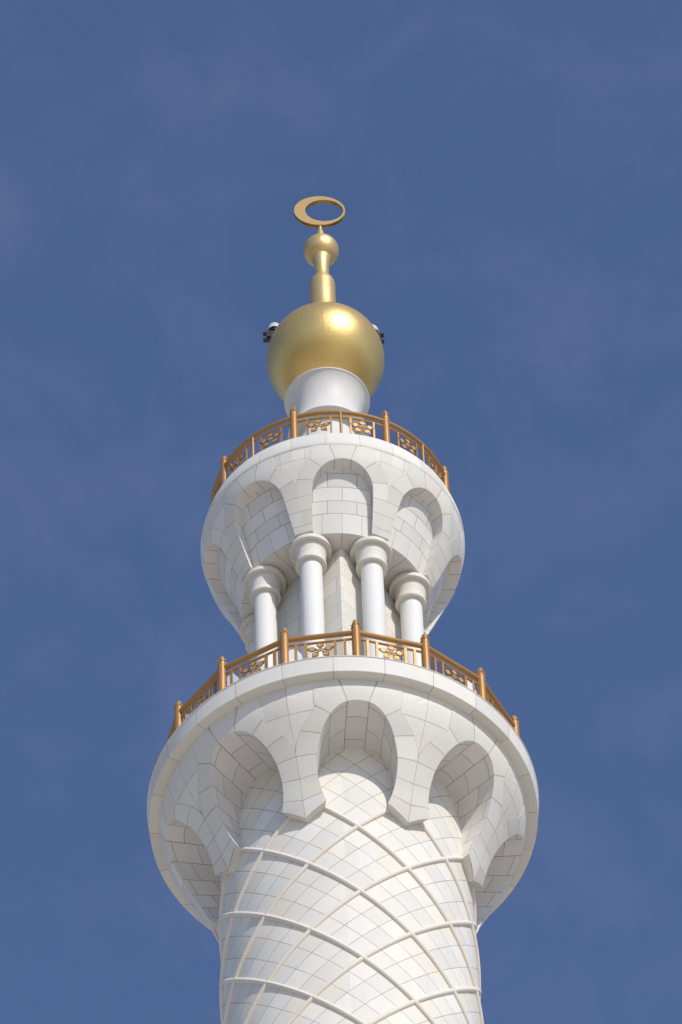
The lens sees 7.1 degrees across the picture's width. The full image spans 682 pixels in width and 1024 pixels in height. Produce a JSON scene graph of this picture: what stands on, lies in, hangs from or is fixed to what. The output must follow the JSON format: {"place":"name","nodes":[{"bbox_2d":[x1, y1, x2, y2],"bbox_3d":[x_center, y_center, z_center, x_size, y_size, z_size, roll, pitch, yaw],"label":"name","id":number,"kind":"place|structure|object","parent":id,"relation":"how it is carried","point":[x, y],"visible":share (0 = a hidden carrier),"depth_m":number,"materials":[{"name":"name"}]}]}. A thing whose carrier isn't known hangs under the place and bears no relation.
{"place":"outdoors","nodes":[
{"label":"outdoors","id":0,"kind":"place"},
{"bbox_2d":[0,0,681,1023],"label":"sky","id":1,"kind":"structure","parent":0,"point":[506,175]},
{"bbox_2d":[147,196,538,1023],"bbox_3d":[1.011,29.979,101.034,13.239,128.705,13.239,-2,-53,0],"label":"minaret","id":2,"kind":"object","parent":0,"point":[343,838],"visible":0.94,"depth_m":128.75,"materials":[{"name":"stone"}]},
{"bbox_2d":[227,673,238,685],"bbox_3d":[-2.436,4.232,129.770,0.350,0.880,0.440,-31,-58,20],"label":"floodlight","id":3,"kind":"object","parent":2,"relation":"on","point":[235,678],"visible":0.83,"depth_m":129.83,"materials":[{"name":"white metal"}]},
{"bbox_2d":[263,322,278,342],"bbox_3d":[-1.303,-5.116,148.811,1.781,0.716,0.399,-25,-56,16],"label":"spotlight","id":4,"kind":"object","parent":2,"relation":"attached to","point":[272,327],"visible":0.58,"depth_m":148.85,"materials":[{"name":"metal"}]},
{"bbox_2d":[289,649,302,661],"bbox_3d":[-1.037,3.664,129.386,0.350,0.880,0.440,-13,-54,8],"label":"floodlight","id":5,"kind":"object","parent":2,"relation":"on","point":[292,655],"visible":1,"depth_m":129.40,"materials":[{"name":"white metal"}]},
{"bbox_2d":[210,406,451,504],"bbox_3d":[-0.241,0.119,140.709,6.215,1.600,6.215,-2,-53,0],"label":"balcony railing","id":6,"kind":"object","parent":2,"relation":"on","point":[226,464],"visible":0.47,"depth_m":139.21,"materials":[{"name":"brown metal"}]},
{"bbox_2d":[156,620,519,761],"bbox_3d":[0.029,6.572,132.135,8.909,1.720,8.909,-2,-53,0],"label":"balcony railing","id":7,"kind":"object","parent":2,"relation":"on","point":[484,691],"visible":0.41,"depth_m":129.98,"materials":[{"name":"brown metal"}]},
{"bbox_2d":[372,324,383,343],"bbox_3d":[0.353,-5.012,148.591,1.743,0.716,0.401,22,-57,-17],"label":"spotlight","id":8,"kind":"object","parent":2,"relation":"attached to","point":[380,334],"visible":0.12,"depth_m":148.67,"materials":[{"name":"metal"}]},
{"bbox_2d":[463,680,476,692],"bbox_3d":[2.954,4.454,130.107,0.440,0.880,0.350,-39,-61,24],"label":"floodlight","id":9,"kind":"object","parent":2,"relation":"on","point":[469,685],"visible":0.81,"depth_m":130.23,"materials":[{"name":"white metal"}]}
]}

